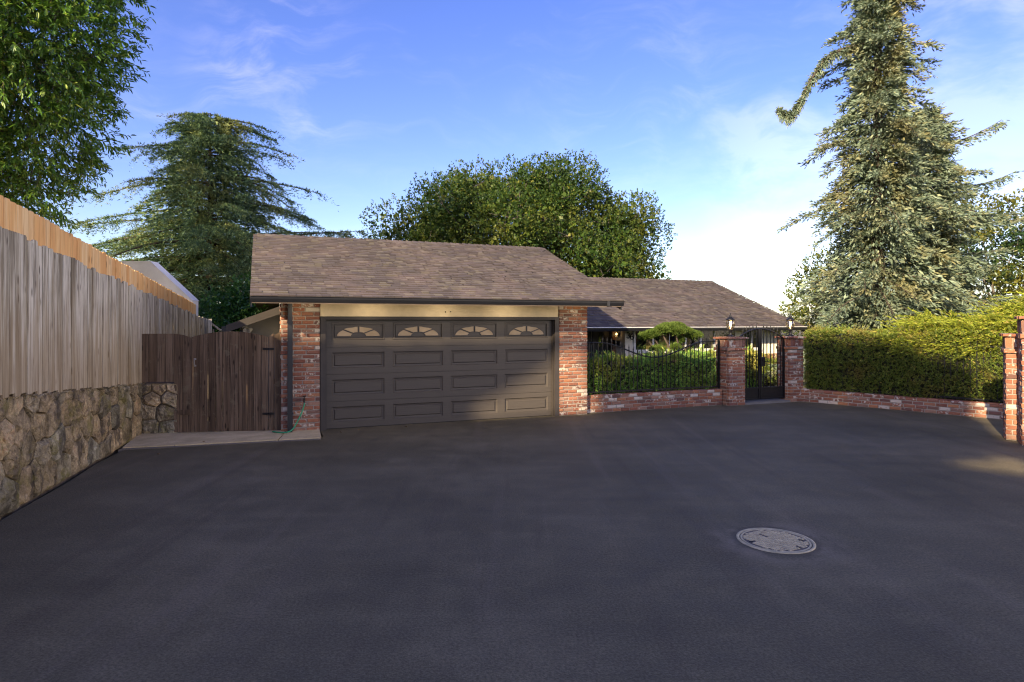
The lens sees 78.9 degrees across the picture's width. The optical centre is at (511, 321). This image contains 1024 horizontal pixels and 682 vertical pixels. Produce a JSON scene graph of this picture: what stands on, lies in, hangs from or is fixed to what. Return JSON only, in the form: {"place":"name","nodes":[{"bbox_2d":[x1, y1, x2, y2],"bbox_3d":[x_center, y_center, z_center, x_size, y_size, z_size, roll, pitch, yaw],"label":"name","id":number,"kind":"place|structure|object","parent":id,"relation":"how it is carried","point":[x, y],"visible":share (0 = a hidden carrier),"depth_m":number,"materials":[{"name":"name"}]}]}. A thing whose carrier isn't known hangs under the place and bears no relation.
{"place":"outdoors","nodes":[
{"label":"outdoors","id":0,"kind":"place"},
{"bbox_2d":[118,417,320,452],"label":"walkway","id":1,"kind":"structure","parent":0,"point":[163,440],"depth_m":10.78,"materials":[{"name":"concrete"}]},
{"bbox_2d":[141,382,177,433],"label":"stone wall","id":2,"kind":"structure","parent":1,"relation":"on","point":[159,400],"depth_m":11.30,"materials":[{"name":"beige stone"}]},
{"bbox_2d":[142,334,190,431],"bbox_3d":[-6.296,1.113,11.331,0.869,1.795,0.095,0,0,-7],"label":"fence panel","id":3,"kind":"object","parent":2,"relation":"attached to","point":[166,357],"visible":0.94,"depth_m":11.33,"materials":[{"name":"brown wood"}]},
{"bbox_2d":[191,331,273,431],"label":"wooden gate","id":4,"kind":"structure","parent":1,"relation":"on","point":[207,413],"depth_m":11.45,"materials":[{"name":"brown wood"}]},
{"bbox_2d":[269,332,280,429],"bbox_3d":[-4.399,1.095,11.590,0.216,1.830,0.070,0,0,-7],"label":"fence panel","id":5,"kind":"object","parent":1,"relation":"on","point":[274,381],"visible":0.88,"depth_m":11.56,"materials":[{"name":"brown wood"}]},
{"bbox_2d":[14,323,876,512],"bbox_3d":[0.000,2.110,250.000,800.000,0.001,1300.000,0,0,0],"label":"ground","id":6,"kind":"structure","parent":0,"point":[799,333],"depth_m":11.46,"materials":[{"name":"soil"}]},
{"bbox_2d":[0,383,143,520],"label":"stone wall","id":7,"kind":"structure","parent":6,"relation":"on","point":[50,441],"depth_m":7.79,"materials":[{"name":"beige stone"}]},
{"bbox_2d":[0,226,207,398],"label":"board fence","id":8,"kind":"object","parent":7,"relation":"on","point":[68,322],"visible":0.74,"depth_m":8.10,"materials":[{"name":"grey wood"}]},
{"bbox_2d":[0,195,195,313],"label":"board fence","id":9,"kind":"object","parent":8,"relation":"attached to","point":[30,225],"visible":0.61,"depth_m":8.48,"materials":[{"name":"brown wood"}]},
{"bbox_2d":[0,0,155,232],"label":"broadleaf tree","id":10,"kind":"object","parent":6,"relation":"on","point":[19,62],"visible":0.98,"depth_m":12.95,"materials":[{"name":"green plant"}]},
{"bbox_2d":[119,261,198,315],"bbox_3d":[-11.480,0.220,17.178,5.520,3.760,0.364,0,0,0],"label":"neighbour building","id":11,"kind":"structure","parent":6,"relation":"on","point":[157,272],"depth_m":17.00,"materials":[{"name":"paint"}]},
{"bbox_2d":[208,319,238,397],"bbox_3d":[-7.552,0.985,17.038,1.400,2.130,0.090,0,0,-35],"label":"lattice fence","id":12,"kind":"object","parent":6,"relation":"on","point":[210,324],"visible":0.16,"depth_m":16.75,"materials":[{"name":"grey wood"}]},
{"bbox_2d":[65,111,383,331],"bbox_3d":[-10.757,-2.600,22.338,10.420,10.042,10.311,0,0,43],"label":"deodar tree","id":13,"kind":"object","parent":6,"relation":"on","point":[211,231],"visible":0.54,"depth_m":21.54,"materials":[{"name":"green plant"}]},
{"bbox_2d":[198,272,277,337],"bbox_3d":[-6.996,0.354,18.375,6.516,3.858,3.166,0,0,0],"label":"laurel bush","id":14,"kind":"object","parent":6,"relation":"on","point":[243,309],"visible":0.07,"depth_m":18.30,"materials":[{"name":"green plant"}]},
{"bbox_2d":[221,233,623,431],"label":"garage","id":15,"kind":"structure","parent":6,"relation":"on","point":[379,332],"depth_m":12.74,"materials":[{"name":"brick"}]},
{"bbox_2d":[327,320,551,428],"bbox_3d":[-1.339,1.007,12.770,4.748,2.084,0.063,0,0,-22],"label":"garage door","id":16,"kind":"structure","parent":15,"relation":"in","point":[380,372],"depth_m":12.67,"materials":[{"name":"grey paint"}]},
{"bbox_3d":[-3.861,1.435,11.572,0.068,0.132,0.113,0,0,-22],"label":"hose bib","id":17,"kind":"object","parent":15,"relation":"attached to","visible":0},
{"bbox_2d":[272,403,304,432],"bbox_3d":[-4.074,1.754,11.350,0.574,0.519,0.224,0,0,-18],"label":"garden hose","id":18,"kind":"object","parent":17,"relation":"hanging from","point":[295,424],"visible":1,"depth_m":11.36,"materials":[{"name":"green rubber"}]},
{"bbox_2d":[358,148,677,279],"bbox_3d":[0.139,-3.017,30.282,15.816,10.163,12.441,0,0,0],"label":"oak tree","id":19,"kind":"object","parent":6,"relation":"on","point":[599,241],"visible":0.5,"depth_m":27.37,"materials":[{"name":"green plant"}]},
{"bbox_2d":[636,321,703,361],"bbox_3d":[4.397,1.061,17.166,2.022,2.190,0.988,0,0,-22],"label":"cloud pine","id":20,"kind":"object","parent":6,"relation":"on","point":[675,328],"visible":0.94,"depth_m":16.92,"materials":[{"name":"green plant"}]},
{"bbox_2d":[587,277,806,365],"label":"house","id":21,"kind":"structure","parent":6,"relation":"on","point":[707,308],"depth_m":20.51,"materials":[{"name":"beige"}]},
{"bbox_2d":[587,332,590,359],"bbox_3d":[2.158,1.150,19.049,0.590,1.800,0.067,0,0,-22],"label":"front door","id":22,"kind":"structure","parent":21,"relation":"in","point":[588,333],"depth_m":19.10,"materials":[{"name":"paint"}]},
{"bbox_2d":[592,331,608,363],"bbox_3d":[2.744,1.150,19.278,0.590,1.800,0.077,0,0,-22],"label":"window","id":23,"kind":"structure","parent":21,"relation":"in","point":[597,336],"depth_m":19.26,"materials":[{"name":"paint"}]},
{"bbox_2d":[633,331,735,352],"bbox_3d":[5.511,0.580,19.615,3.940,0.740,0.055,0,0,-22],"label":"window","id":24,"kind":"structure","parent":21,"relation":"in","point":[642,345],"depth_m":19.46,"materials":[{"name":"white paint"}]},
{"bbox_2d":[742,330,762,350],"bbox_3d":[7.935,0.580,20.584,0.840,0.740,0.055,0,0,-22],"label":"window","id":25,"kind":"structure","parent":21,"relation":"in","point":[754,331],"depth_m":20.60,"materials":[{"name":"white paint"}]},
{"bbox_2d":[626,353,776,385],"bbox_3d":[6.311,1.521,19.307,6.388,1.185,0.874,0,0,-22],"label":"hedge","id":26,"kind":"object","parent":6,"relation":"on","point":[775,374],"visible":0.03,"depth_m":19.96,"materials":[{"name":"green plant"}]},
{"bbox_2d":[679,344,765,387],"bbox_3d":[5.762,1.347,17.538,2.873,1.531,1.316,0,0,-22],"label":"hedge","id":27,"kind":"object","parent":6,"relation":"on","point":[713,354],"visible":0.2,"depth_m":17.46,"materials":[{"name":"green plant"}]},
{"bbox_2d":[777,242,862,344],"bbox_3d":[12.236,-0.506,23.871,4.501,5.125,2.832,0,0,0],"label":"tree","id":28,"kind":"object","parent":6,"relation":"on","point":[798,313],"visible":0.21,"depth_m":23.95,"materials":[{"name":"green plant"}]},
{"bbox_2d":[764,0,1010,386],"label":"spruce tree","id":29,"kind":"object","parent":6,"relation":"on","point":[874,289],"visible":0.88,"depth_m":19.43,"materials":[{"name":"green plant"}]},
{"bbox_2d":[825,102,1023,319],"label":"spruce tree","id":30,"kind":"object","parent":6,"relation":"on","point":[947,226],"visible":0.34,"depth_m":20.19,"materials":[{"name":"green plant"}]},
{"bbox_2d":[870,283,1023,402],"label":"juniper bush","id":31,"kind":"object","parent":6,"relation":"on","point":[1003,315],"visible":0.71,"depth_m":13.96,"materials":[{"name":"green plant"}]},
{"bbox_2d":[932,188,1023,307],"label":"tree","id":32,"kind":"object","parent":6,"relation":"on","point":[1007,273],"visible":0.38,"depth_m":25.46,"materials":[{"name":"green plant"}]},
{"bbox_2d":[0,401,1023,681],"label":"driveway","id":33,"kind":"structure","parent":0,"point":[598,547],"depth_m":5.44,"materials":[{"name":"grey asphalt"}]},
{"bbox_2d":[587,388,722,412],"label":"brick wall","id":34,"kind":"structure","parent":33,"relation":"on","point":[614,402],"depth_m":14.61,"materials":[{"name":"red brick"}]},
{"bbox_2d":[587,346,716,396],"bbox_3d":[3.232,1.204,15.059,3.894,1.206,1.083,0,0,-22],"label":"hedge","id":35,"kind":"object","parent":34,"relation":"on","point":[629,372],"visible":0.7,"depth_m":14.81,"materials":[{"name":"green plant"}]},
{"bbox_2d":[587,335,719,392],"bbox_3d":[3.378,0.983,14.732,3.790,1.334,0.040,0,0,-22],"label":"iron fence","id":36,"kind":"object","parent":34,"relation":"on","point":[678,350],"visible":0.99,"depth_m":14.76,"materials":[{"name":"black metal"}]},
{"bbox_2d":[713,337,747,405],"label":"brick pillar","id":37,"kind":"structure","parent":33,"relation":"on","point":[732,368],"depth_m":15.26,"materials":[{"name":"red brick"}]},
{"bbox_2d":[726,313,734,336],"bbox_3d":[5.428,0.075,15.477,0.224,0.590,0.218,0,0,-22],"label":"lantern","id":38,"kind":"object","parent":37,"relation":"on","point":[730,318],"visible":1,"depth_m":15.46,"materials":[{"name":"black metal"}]},
{"bbox_2d":[739,323,790,404],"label":"iron gate","id":39,"kind":"structure","parent":37,"relation":"attached to","point":[759,394],"depth_m":15.80,"materials":[{"name":"black metal"}]},
{"bbox_2d":[736,528,815,553],"bbox_3d":[2.470,2.061,5.840,0.690,0.039,0.690,0,0,0],"label":"manhole cover","id":40,"kind":"object","parent":33,"relation":"on","point":[774,540],"visible":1,"depth_m":5.81,"materials":[{"name":"metal"}]},
{"bbox_2d":[775,336,805,401],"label":"brick pillar","id":41,"kind":"structure","parent":33,"relation":"on","point":[794,347],"depth_m":15.99,"materials":[{"name":"red brick"}]},
{"bbox_2d":[786,313,794,335],"bbox_3d":[7.232,0.075,16.177,0.224,0.590,0.218,0,0,-22],"label":"lantern","id":42,"kind":"object","parent":41,"relation":"on","point":[790,319],"visible":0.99,"depth_m":16.15,"materials":[{"name":"black metal"}]},
{"bbox_2d":[801,388,1002,419],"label":"brick wall","id":43,"kind":"structure","parent":33,"relation":"on","point":[982,409],"depth_m":14.32,"materials":[{"name":"red brick"}]},
{"bbox_2d":[805,335,1002,401],"bbox_3d":[9.326,1.012,14.219,0.041,1.356,5.120,0,0,-44],"label":"iron fence","id":44,"kind":"object","parent":43,"relation":"on","point":[957,397],"visible":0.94,"depth_m":14.15,"materials":[{"name":"black metal"}]},
{"bbox_2d":[802,321,1014,402],"bbox_3d":[9.646,0.861,14.446,1.371,1.784,5.434,0,0,-44],"label":"hedge","id":45,"kind":"object","parent":43,"relation":"on","point":[833,358],"visible":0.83,"depth_m":14.47,"materials":[{"name":"green plant"}]},
{"bbox_2d":[999,333,1017,440],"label":"brick pillar","id":46,"kind":"structure","parent":33,"relation":"on","point":[1009,349],"depth_m":10.79,"materials":[{"name":"red brick"}]},
{"bbox_2d":[1014,316,1023,445],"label":"brick pillar","id":47,"kind":"structure","parent":33,"relation":"on","point":[1020,352],"depth_m":10.37,"materials":[{"name":"red brick"}]},
{"bbox_2d":[0,0,1023,323],"label":"sky","id":48,"kind":"structure","parent":0,"point":[679,100],"materials":[{"name":"blue"}]}
]}

